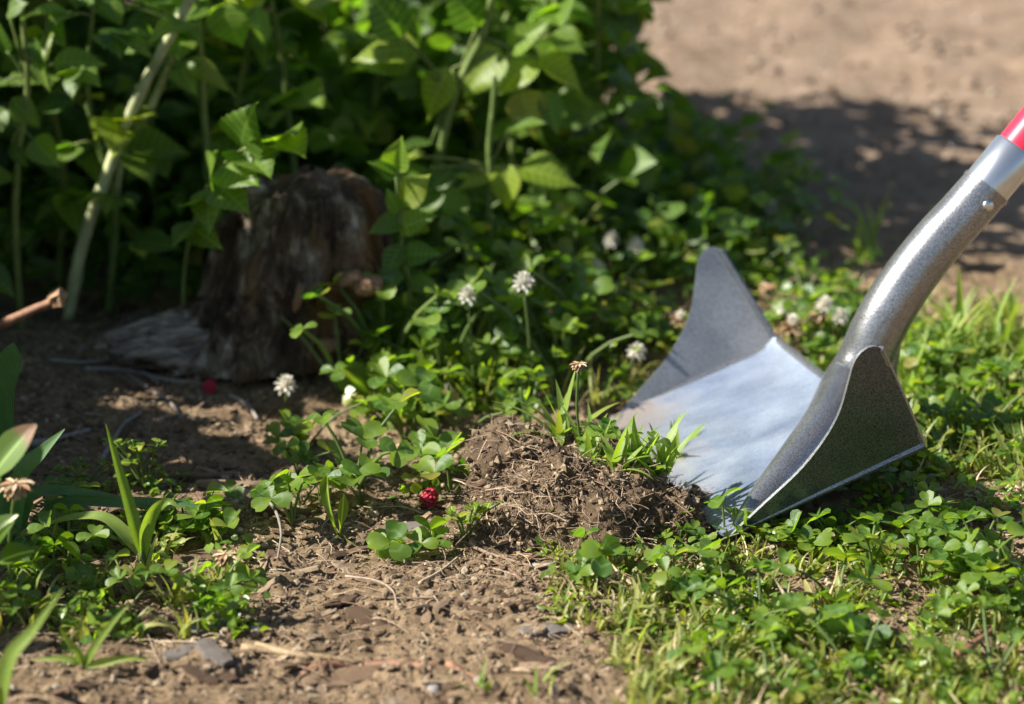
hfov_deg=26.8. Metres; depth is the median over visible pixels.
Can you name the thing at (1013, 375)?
clover plant
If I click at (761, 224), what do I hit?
clover plant
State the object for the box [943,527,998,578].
clover plant
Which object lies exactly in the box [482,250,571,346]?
clover plant
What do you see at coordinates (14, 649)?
grass plant
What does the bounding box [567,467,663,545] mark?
soil clod
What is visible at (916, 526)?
clover plant
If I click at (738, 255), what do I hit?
clover plant
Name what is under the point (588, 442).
grass tuft
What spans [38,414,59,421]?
wood chip
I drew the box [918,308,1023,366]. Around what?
grass tuft
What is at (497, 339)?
clover plant
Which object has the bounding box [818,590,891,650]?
clover plant
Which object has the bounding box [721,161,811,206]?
clover plant
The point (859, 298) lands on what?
clover plant
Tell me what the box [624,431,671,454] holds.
clover plant
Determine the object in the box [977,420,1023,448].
clover plant
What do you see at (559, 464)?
soil clod
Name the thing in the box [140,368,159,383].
root
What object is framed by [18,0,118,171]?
raspberry cane
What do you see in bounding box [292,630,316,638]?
wood chip
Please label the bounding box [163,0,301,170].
raspberry cane
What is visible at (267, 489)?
clover plant
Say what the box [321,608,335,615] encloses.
wood chip
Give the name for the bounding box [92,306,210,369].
bark slab
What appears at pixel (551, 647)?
wood chip
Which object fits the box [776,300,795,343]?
clover flower
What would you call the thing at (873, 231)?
grass tuft
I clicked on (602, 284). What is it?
clover plant
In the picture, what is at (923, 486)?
clover plant
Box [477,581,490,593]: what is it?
wood chip
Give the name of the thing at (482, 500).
soil clod
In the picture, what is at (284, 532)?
wood chip
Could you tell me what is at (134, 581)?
clover plant
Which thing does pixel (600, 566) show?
clover plant
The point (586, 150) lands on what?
clover plant
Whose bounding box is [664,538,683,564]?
clover plant
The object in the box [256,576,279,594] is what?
wood chip
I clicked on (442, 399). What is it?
clover plant
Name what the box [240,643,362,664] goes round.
straw
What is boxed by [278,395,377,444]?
clover plant
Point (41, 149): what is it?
raspberry cane
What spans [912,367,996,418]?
clover plant
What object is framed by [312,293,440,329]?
clover plant
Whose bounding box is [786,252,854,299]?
clover plant
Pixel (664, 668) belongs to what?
grass
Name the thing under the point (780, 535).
weed
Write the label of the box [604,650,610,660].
wood chip
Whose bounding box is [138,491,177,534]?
clover plant
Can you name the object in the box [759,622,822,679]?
clover plant
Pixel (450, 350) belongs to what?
broad leaf weed
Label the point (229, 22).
raspberry cane
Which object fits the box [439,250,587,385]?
clover plant
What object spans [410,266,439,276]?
clover plant
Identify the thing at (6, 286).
raspberry cane
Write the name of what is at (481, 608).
wood chip
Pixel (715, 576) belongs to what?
clover plant
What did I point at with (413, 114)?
raspberry cane
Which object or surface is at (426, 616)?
wood chip
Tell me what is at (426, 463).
clover plant
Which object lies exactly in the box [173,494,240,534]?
clover plant
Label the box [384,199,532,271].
clover plant
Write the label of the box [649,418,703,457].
grass tuft
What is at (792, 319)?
clover flower
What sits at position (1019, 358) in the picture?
clover plant
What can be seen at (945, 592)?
clover plant
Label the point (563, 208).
clover plant
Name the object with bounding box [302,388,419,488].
clover plant
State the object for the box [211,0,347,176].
raspberry cane
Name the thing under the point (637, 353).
clover flower
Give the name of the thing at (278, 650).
straw
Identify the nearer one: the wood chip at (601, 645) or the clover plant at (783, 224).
the wood chip at (601, 645)
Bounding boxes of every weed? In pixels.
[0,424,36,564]
[51,456,128,487]
[100,437,167,489]
[319,473,355,546]
[337,351,412,400]
[360,292,442,351]
[422,331,506,388]
[445,501,501,540]
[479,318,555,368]
[674,536,753,587]
[718,506,809,543]
[768,518,831,551]
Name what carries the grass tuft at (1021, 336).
on the ground at (918, 186)
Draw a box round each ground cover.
[0,128,1023,703]
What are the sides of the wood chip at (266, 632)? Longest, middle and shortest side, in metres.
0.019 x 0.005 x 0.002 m
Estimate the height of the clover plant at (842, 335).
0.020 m
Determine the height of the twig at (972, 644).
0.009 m
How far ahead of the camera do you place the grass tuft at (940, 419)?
1.21 m
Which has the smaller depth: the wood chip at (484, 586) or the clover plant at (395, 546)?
the wood chip at (484, 586)
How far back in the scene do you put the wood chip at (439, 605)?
0.98 m
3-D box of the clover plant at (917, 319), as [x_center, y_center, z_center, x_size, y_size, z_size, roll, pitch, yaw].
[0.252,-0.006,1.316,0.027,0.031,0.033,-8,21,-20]
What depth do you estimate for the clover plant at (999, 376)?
1.23 m
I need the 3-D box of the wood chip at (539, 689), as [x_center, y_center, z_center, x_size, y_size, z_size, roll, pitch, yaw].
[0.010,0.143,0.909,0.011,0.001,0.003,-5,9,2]
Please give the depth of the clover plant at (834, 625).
0.95 m
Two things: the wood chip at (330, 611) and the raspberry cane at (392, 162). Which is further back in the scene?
the raspberry cane at (392, 162)
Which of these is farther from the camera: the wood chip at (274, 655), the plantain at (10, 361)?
the plantain at (10, 361)
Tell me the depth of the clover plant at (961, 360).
1.28 m
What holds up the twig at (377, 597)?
on the ground at (918, 186)
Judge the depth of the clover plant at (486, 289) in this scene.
1.28 m
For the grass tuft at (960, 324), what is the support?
on the ground at (918, 186)
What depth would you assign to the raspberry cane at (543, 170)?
1.37 m
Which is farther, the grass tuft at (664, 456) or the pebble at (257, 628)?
the grass tuft at (664, 456)
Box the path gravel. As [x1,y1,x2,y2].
[612,0,1023,170]
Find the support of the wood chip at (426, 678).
on the ground at (918, 186)
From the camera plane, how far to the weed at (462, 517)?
1.05 m
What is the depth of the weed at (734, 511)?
1.05 m
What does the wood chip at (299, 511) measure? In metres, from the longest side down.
0.031 x 0.006 x 0.006 m
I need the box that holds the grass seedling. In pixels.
[32,604,148,668]
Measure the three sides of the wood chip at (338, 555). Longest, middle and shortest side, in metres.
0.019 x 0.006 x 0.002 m
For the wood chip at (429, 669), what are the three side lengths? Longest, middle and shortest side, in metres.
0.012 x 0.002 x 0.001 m
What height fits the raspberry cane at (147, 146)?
0.207 m
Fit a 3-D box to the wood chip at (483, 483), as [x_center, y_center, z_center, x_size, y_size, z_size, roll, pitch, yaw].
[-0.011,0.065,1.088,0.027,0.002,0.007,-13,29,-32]
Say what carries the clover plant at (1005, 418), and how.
on the ground at (918, 186)
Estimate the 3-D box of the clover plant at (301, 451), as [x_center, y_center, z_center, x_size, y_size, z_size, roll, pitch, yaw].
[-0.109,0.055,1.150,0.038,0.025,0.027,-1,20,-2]
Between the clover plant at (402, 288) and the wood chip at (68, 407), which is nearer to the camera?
the wood chip at (68, 407)
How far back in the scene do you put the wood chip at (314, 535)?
1.06 m
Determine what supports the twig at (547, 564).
on the ground at (918, 186)
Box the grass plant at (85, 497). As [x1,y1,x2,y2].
[21,484,219,537]
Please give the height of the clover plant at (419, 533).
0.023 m
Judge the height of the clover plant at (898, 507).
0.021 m
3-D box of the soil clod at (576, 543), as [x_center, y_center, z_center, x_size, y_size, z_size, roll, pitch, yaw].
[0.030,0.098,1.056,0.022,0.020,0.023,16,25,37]
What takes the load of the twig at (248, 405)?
on the ground at (918, 186)
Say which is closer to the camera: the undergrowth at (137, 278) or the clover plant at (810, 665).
the clover plant at (810, 665)
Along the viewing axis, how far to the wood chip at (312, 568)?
1.02 m
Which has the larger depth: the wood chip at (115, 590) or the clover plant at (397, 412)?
the clover plant at (397, 412)
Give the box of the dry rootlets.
[0,302,1023,703]
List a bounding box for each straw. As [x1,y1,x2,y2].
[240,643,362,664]
[254,641,311,660]
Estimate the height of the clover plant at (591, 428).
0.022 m
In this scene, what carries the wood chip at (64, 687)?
on the ground at (918, 186)
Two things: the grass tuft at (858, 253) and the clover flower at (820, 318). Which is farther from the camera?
the grass tuft at (858, 253)
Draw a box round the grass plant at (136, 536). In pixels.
[50,424,187,576]
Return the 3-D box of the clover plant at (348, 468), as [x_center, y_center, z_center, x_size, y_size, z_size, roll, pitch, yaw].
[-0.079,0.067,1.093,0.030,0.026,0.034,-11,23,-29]
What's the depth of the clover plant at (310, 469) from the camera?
1.09 m
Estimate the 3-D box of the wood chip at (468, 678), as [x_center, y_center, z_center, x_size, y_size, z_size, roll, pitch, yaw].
[-0.016,0.141,0.915,0.003,0.002,0.018,-8,26,-30]
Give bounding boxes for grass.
[0,126,1023,703]
[526,350,1023,703]
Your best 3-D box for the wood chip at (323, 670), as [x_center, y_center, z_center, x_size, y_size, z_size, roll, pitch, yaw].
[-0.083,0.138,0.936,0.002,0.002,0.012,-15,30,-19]
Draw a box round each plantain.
[0,343,21,479]
[0,429,64,544]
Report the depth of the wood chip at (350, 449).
1.19 m
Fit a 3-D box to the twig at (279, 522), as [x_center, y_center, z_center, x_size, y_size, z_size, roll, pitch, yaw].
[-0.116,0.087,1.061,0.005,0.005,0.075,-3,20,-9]
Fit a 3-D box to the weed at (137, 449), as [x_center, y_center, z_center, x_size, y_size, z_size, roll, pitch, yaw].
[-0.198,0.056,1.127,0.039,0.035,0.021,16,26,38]
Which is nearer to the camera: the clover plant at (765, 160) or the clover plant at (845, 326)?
the clover plant at (845, 326)
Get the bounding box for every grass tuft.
[454,658,491,692]
[494,371,619,445]
[517,662,569,697]
[560,403,625,464]
[584,413,652,477]
[609,416,659,467]
[610,603,653,644]
[611,410,706,476]
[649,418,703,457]
[679,142,755,180]
[822,190,891,251]
[842,217,879,265]
[898,330,953,401]
[898,352,965,420]
[907,317,1003,384]
[910,286,997,370]
[917,274,1020,359]
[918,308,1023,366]
[923,416,962,438]
[926,266,1010,357]
[934,646,996,677]
[939,336,1023,400]
[978,278,1023,326]
[981,506,1022,537]
[989,289,1023,369]
[989,377,1023,412]
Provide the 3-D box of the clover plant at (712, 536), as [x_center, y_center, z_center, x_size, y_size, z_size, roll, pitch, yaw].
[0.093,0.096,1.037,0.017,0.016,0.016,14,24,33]
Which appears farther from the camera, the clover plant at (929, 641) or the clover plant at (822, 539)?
the clover plant at (822, 539)
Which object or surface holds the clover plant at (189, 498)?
on the ground at (918, 186)
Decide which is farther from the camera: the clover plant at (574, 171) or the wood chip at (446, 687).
the clover plant at (574, 171)
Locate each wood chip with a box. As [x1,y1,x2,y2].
[25,656,29,665]
[30,647,53,656]
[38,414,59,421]
[58,683,69,695]
[63,405,77,410]
[83,423,94,427]
[83,588,118,597]
[121,422,129,439]
[127,678,142,685]
[136,387,159,392]
[138,659,159,673]
[160,626,175,634]
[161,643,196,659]
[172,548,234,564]
[173,471,229,477]
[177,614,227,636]
[182,664,219,685]
[196,466,218,472]
[196,479,258,488]
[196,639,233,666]
[216,672,237,681]
[228,405,243,412]
[240,497,253,506]
[246,685,272,689]
[249,625,273,635]
[250,505,311,517]
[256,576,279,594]
[256,607,272,615]
[258,637,266,641]
[264,654,289,657]
[270,528,303,535]
[275,543,298,547]
[279,661,310,669]
[287,681,320,689]
[291,565,320,574]
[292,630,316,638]
[301,675,327,693]
[302,534,317,537]
[311,664,381,689]
[317,528,330,534]
[317,660,328,676]
[319,641,336,651]
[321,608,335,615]
[322,616,346,621]
[326,439,351,444]
[331,551,355,558]
[331,559,353,573]
[339,447,358,452]
[339,494,353,499]
[344,606,386,627]
[355,631,367,639]
[355,643,374,648]
[375,510,384,521]
[382,521,431,531]
[385,491,404,495]
[395,687,421,703]
[417,589,433,600]
[420,604,431,624]
[421,674,429,691]
[422,693,457,703]
[427,663,430,676]
[432,596,451,611]
[440,681,461,692]
[453,617,470,620]
[461,602,474,611]
[462,602,493,612]
[462,671,485,693]
[465,590,484,597]
[468,479,488,488]
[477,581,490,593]
[491,611,500,619]
[495,589,510,597]
[499,643,558,662]
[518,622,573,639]
[524,687,548,691]
[533,623,546,632]
[534,645,554,651]
[574,607,596,615]
[589,616,596,633]
[598,643,619,652]
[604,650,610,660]
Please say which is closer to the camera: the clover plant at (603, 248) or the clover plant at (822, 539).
the clover plant at (822, 539)
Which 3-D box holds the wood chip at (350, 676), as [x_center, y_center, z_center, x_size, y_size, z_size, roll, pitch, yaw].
[-0.069,0.141,0.934,0.041,0.004,0.015,-8,26,-15]
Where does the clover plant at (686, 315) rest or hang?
on the ground at (918, 186)
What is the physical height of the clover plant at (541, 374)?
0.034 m
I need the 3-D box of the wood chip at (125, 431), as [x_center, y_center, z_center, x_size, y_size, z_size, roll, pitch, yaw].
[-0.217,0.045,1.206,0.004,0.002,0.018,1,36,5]
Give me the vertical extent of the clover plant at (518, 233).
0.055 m
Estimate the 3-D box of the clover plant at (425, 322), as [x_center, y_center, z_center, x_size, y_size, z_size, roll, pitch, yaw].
[-0.043,-0.008,1.275,0.090,0.065,0.065,-13,24,-32]
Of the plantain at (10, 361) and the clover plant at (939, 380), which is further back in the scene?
the clover plant at (939, 380)
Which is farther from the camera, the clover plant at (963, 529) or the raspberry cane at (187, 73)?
the raspberry cane at (187, 73)
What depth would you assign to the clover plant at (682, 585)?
0.99 m
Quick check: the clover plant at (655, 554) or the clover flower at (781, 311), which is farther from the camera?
the clover flower at (781, 311)
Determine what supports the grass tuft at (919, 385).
on the ground at (918, 186)
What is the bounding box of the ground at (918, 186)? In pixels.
[0,0,1023,703]
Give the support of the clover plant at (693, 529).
on the ground at (918, 186)
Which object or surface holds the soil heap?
on the ground at (918, 186)
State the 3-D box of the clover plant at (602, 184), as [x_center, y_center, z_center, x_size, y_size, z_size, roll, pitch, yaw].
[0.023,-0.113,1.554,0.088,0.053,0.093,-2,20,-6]
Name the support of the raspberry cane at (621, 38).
on the ground at (918, 186)
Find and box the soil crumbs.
[0,290,1023,703]
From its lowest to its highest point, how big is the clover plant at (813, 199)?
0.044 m
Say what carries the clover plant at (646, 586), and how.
on the ground at (918, 186)
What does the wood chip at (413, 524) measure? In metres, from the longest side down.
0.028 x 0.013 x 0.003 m
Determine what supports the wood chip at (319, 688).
on the ground at (918, 186)
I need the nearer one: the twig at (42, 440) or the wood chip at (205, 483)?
the wood chip at (205, 483)
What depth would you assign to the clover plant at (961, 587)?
0.97 m
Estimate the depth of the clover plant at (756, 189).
1.55 m
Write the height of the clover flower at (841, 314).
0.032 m
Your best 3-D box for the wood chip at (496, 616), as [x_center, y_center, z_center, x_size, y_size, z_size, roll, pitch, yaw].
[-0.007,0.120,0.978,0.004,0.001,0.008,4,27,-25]
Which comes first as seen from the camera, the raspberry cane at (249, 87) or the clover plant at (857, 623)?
the clover plant at (857, 623)
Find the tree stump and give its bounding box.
[130,164,419,382]
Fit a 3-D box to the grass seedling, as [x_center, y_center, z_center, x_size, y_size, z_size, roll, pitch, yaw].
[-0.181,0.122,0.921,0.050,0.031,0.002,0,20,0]
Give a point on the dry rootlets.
(486, 516)
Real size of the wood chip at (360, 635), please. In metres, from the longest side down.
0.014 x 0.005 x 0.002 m
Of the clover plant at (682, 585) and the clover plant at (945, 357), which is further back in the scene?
the clover plant at (945, 357)
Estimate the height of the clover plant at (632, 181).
0.086 m
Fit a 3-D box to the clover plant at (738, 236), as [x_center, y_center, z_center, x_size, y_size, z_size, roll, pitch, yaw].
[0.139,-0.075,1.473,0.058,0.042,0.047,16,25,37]
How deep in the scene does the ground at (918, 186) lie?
1.36 m
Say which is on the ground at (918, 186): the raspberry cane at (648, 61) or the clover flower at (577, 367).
the raspberry cane at (648, 61)
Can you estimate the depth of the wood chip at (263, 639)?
0.96 m
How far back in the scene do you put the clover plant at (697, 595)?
0.97 m
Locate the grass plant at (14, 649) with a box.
[0,588,62,703]
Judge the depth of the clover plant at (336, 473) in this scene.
1.09 m
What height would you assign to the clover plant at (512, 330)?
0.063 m
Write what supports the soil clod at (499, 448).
on the soil heap
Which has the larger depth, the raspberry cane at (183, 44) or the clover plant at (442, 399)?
the raspberry cane at (183, 44)
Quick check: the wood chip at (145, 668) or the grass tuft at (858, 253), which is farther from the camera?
the grass tuft at (858, 253)
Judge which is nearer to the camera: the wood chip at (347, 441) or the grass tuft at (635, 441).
the grass tuft at (635, 441)
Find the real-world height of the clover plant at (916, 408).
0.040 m
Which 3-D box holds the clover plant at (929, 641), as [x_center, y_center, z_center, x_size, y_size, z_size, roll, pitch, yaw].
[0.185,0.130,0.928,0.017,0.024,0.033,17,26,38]
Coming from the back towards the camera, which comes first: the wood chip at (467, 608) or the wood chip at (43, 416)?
the wood chip at (43, 416)
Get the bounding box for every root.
[51,358,116,363]
[85,366,199,383]
[126,372,184,421]
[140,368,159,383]
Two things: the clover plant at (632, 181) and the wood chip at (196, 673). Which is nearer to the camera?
the wood chip at (196, 673)
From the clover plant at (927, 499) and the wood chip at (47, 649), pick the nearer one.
the wood chip at (47, 649)
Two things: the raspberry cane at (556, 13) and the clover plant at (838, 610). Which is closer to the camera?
the clover plant at (838, 610)
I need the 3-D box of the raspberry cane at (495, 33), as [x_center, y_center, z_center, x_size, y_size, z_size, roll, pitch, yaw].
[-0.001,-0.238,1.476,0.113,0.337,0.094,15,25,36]
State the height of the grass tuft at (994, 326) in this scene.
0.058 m
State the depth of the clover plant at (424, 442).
1.14 m
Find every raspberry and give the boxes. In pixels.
[202,379,216,393]
[419,488,438,507]
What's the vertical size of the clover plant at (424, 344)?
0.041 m
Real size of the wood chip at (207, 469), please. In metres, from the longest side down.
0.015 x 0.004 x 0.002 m
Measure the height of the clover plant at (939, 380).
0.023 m
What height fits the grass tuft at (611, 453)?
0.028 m
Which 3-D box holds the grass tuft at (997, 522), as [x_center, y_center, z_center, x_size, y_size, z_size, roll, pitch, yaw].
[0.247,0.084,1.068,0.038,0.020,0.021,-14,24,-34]
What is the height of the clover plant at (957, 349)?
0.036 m
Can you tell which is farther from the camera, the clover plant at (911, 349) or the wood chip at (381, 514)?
the clover plant at (911, 349)
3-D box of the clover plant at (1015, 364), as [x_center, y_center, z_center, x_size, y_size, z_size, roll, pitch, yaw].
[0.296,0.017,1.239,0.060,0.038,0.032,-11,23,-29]
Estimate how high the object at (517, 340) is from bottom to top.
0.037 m
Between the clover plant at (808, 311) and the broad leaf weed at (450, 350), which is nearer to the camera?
the broad leaf weed at (450, 350)
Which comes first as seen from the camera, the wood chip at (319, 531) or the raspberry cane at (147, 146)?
the wood chip at (319, 531)
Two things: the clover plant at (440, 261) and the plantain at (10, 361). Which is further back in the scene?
the clover plant at (440, 261)
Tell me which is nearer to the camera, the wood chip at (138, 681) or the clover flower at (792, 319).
the wood chip at (138, 681)
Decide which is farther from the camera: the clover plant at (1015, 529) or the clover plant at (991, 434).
the clover plant at (991, 434)
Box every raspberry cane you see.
[0,0,106,326]
[0,0,132,286]
[0,166,15,297]
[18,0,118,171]
[21,2,189,312]
[62,0,247,321]
[70,0,278,230]
[100,4,223,256]
[105,0,235,296]
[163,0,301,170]
[171,102,307,306]
[207,0,305,132]
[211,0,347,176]
[305,0,429,186]
[352,0,586,276]
[368,135,441,347]
[370,1,464,128]
[377,76,579,286]
[417,0,552,192]
[461,0,594,241]
[532,0,621,156]
[538,0,644,243]
[600,0,672,149]
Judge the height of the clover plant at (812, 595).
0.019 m
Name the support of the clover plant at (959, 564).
on the ground at (918, 186)
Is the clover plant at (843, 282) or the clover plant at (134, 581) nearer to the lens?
the clover plant at (134, 581)
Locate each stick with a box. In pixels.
[0,287,67,330]
[298,660,475,677]
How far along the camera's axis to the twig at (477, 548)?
1.05 m
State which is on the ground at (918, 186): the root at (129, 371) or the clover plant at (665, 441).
the root at (129, 371)
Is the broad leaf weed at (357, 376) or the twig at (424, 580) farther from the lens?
the broad leaf weed at (357, 376)
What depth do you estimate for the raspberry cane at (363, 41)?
1.47 m
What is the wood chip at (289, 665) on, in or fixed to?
on the ground at (918, 186)
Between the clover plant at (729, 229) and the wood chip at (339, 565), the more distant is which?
the clover plant at (729, 229)
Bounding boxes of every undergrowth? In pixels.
[0,0,685,260]
[0,128,534,312]
[9,0,66,16]
[617,90,799,276]
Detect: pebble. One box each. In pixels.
[251,625,259,631]
[427,684,440,694]
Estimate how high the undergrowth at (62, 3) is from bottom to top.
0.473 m
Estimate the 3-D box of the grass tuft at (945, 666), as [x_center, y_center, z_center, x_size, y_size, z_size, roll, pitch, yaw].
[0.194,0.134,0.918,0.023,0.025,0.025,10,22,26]
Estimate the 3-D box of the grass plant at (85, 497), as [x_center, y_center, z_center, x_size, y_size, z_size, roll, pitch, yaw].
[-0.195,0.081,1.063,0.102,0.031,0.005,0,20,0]
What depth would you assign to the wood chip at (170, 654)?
0.94 m
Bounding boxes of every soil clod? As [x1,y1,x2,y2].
[462,417,555,483]
[468,487,499,518]
[499,490,567,551]
[538,448,592,494]
[554,536,582,552]
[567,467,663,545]
[645,484,703,538]
[690,486,707,506]
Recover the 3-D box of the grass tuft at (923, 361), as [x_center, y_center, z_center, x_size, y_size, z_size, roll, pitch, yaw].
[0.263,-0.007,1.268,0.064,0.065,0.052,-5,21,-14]
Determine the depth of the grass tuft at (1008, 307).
1.35 m
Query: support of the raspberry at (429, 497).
on the ground at (918, 186)
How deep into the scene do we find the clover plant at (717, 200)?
1.52 m
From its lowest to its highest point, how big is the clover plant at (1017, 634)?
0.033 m
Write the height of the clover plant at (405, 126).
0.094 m
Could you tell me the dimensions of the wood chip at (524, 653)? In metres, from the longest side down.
0.031 x 0.010 x 0.003 m
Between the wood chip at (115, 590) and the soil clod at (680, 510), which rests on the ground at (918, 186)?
the wood chip at (115, 590)
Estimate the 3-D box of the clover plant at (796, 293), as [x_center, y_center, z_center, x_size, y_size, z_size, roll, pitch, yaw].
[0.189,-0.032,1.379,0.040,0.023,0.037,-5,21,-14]
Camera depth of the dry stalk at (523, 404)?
1.19 m
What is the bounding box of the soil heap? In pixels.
[442,428,716,557]
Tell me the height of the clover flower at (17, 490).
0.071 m
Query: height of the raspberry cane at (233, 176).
0.167 m
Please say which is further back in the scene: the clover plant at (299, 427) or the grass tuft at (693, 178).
the grass tuft at (693, 178)
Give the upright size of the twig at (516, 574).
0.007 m
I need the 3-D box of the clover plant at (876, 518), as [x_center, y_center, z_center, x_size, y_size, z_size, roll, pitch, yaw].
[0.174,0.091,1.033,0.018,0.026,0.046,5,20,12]
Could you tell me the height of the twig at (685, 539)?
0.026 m
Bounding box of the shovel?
[609,106,1023,536]
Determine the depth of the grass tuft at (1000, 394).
1.21 m
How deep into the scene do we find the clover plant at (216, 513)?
1.06 m
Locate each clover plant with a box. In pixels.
[0,573,30,623]
[4,531,80,586]
[7,522,41,552]
[22,541,98,590]
[27,503,108,565]
[30,474,99,530]
[50,508,125,532]
[104,548,155,601]
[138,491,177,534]
[149,543,266,595]
[157,502,221,547]
[171,496,196,533]
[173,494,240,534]
[190,493,234,535]
[205,479,275,516]
[232,565,271,595]
[251,469,313,525]
[258,302,377,394]
[265,418,315,443]
[272,436,342,474]
[274,467,341,507]
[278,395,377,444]
[297,460,346,501]
[301,268,457,355]
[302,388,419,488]
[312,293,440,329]
[329,454,389,504]
[356,272,495,381]
[356,377,469,441]
[366,519,412,561]
[367,356,441,430]
[376,392,449,440]
[377,335,465,375]
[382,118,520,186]
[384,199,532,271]
[392,240,445,297]
[396,210,528,311]
[400,414,461,460]
[405,515,451,554]
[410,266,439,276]
[411,438,471,493]
[414,264,433,296]
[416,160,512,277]
[417,304,456,349]
[423,276,516,338]
[425,364,516,437]
[426,216,491,277]
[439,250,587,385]
[446,267,658,387]
[448,333,559,389]
[449,254,586,323]
[470,223,600,279]
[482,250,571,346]
[492,269,621,369]
[493,161,637,270]
[493,202,621,276]
[503,229,623,314]
[512,187,615,280]
[512,245,654,349]
[516,369,548,424]
[523,182,612,194]
[527,214,614,322]
[530,269,597,307]
[534,254,603,285]
[540,555,593,583]
[548,141,608,221]
[558,137,658,226]
[565,526,624,585]
[575,183,628,251]
[576,417,620,455]
[580,222,613,253]
[592,227,642,263]
[618,536,647,573]
[619,279,693,321]
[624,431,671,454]
[627,307,679,340]
[628,208,749,283]
[629,308,660,342]
[638,538,721,584]
[640,568,702,590]
[654,509,704,543]
[659,309,689,335]
[664,212,764,254]
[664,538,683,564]
[666,255,697,297]
[666,623,739,682]
[668,213,747,257]
[671,575,701,606]
[676,196,742,230]
[688,524,748,558]
[693,558,808,621]
[696,532,720,558]
[698,563,729,587]
[704,487,763,544]
[708,577,814,631]
[709,172,821,215]
[715,208,795,259]
[719,232,799,275]
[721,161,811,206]
[726,629,811,702]
[731,213,851,265]
[740,186,854,262]
[744,169,806,210]
[746,186,822,239]
[747,596,803,653]
[748,611,880,656]
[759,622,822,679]
[762,158,781,172]
[763,547,892,602]
[764,296,808,342]
[774,284,845,309]
[778,509,872,550]
[778,592,897,677]
[778,605,846,638]
[779,132,852,202]
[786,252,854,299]
[795,324,836,359]
[799,603,869,649]
[801,275,858,305]
[801,310,838,331]
[803,508,866,546]
[805,586,829,625]
[815,276,850,291]
[817,324,848,338]
[818,284,864,314]
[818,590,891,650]
[828,314,852,332]
[831,649,884,683]
[833,292,857,323]
[833,333,845,344]
[849,503,895,533]
[854,511,891,564]
[880,518,930,554]
[888,501,960,544]
[899,470,943,524]
[900,334,975,384]
[900,340,937,385]
[901,520,956,582]
[903,490,965,535]
[904,315,946,342]
[906,505,989,548]
[907,394,985,448]
[908,370,958,395]
[911,625,973,674]
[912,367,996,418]
[914,521,1010,572]
[918,572,977,620]
[920,384,950,423]
[921,596,1023,656]
[927,405,975,471]
[927,553,970,586]
[930,321,1007,386]
[930,347,979,375]
[943,505,1023,564]
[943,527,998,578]
[945,526,998,582]
[948,377,1023,426]
[949,589,1006,635]
[950,580,1023,626]
[950,596,1023,677]
[960,552,1008,608]
[962,410,1014,450]
[963,394,1023,425]
[963,523,1021,597]
[970,357,1017,402]
[977,353,1023,392]
[977,359,1022,396]
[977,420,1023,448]
[990,436,1023,477]
[990,565,1023,619]
[991,593,1023,616]
[999,328,1020,352]
[1003,354,1023,396]
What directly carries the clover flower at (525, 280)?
on the ground at (918, 186)
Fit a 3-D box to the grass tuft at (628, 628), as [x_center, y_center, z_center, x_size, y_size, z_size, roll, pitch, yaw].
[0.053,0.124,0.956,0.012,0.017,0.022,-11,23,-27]
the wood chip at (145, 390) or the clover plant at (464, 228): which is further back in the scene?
the clover plant at (464, 228)
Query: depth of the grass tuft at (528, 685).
0.91 m
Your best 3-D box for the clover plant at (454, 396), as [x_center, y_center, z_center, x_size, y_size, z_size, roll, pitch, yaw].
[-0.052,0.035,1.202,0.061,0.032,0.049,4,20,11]
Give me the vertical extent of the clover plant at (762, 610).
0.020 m
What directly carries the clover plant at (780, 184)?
on the ground at (918, 186)
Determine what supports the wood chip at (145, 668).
on the ground at (918, 186)
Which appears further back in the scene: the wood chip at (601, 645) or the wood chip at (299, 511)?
the wood chip at (299, 511)
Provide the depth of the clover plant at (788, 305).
1.32 m
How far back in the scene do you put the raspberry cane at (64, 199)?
1.36 m
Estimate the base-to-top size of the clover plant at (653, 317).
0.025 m
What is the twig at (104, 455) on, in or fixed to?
on the ground at (918, 186)
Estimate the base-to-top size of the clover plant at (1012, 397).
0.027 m
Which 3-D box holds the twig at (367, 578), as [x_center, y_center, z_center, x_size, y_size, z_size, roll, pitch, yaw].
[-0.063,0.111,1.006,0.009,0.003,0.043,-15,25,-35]
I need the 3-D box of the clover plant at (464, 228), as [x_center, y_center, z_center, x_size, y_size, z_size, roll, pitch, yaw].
[-0.040,-0.053,1.368,0.099,0.073,0.098,-1,20,-2]
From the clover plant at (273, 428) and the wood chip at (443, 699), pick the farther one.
the clover plant at (273, 428)
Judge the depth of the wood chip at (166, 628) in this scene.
0.97 m
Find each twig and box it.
[27,427,90,447]
[74,311,149,353]
[100,412,141,459]
[228,393,258,419]
[269,502,281,558]
[345,575,396,604]
[372,596,436,598]
[418,554,461,584]
[446,535,528,565]
[494,560,545,590]
[530,551,575,567]
[652,476,687,554]
[711,556,717,597]
[953,629,992,658]
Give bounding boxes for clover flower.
[0,478,34,615]
[212,550,237,576]
[274,374,297,414]
[443,383,455,392]
[458,284,478,397]
[512,270,534,402]
[570,361,586,443]
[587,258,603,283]
[602,231,619,264]
[626,237,644,283]
[626,341,646,380]
[669,310,687,329]
[758,283,776,327]
[763,200,780,231]
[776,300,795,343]
[779,313,803,346]
[807,312,827,329]
[814,295,834,335]
[831,307,849,333]

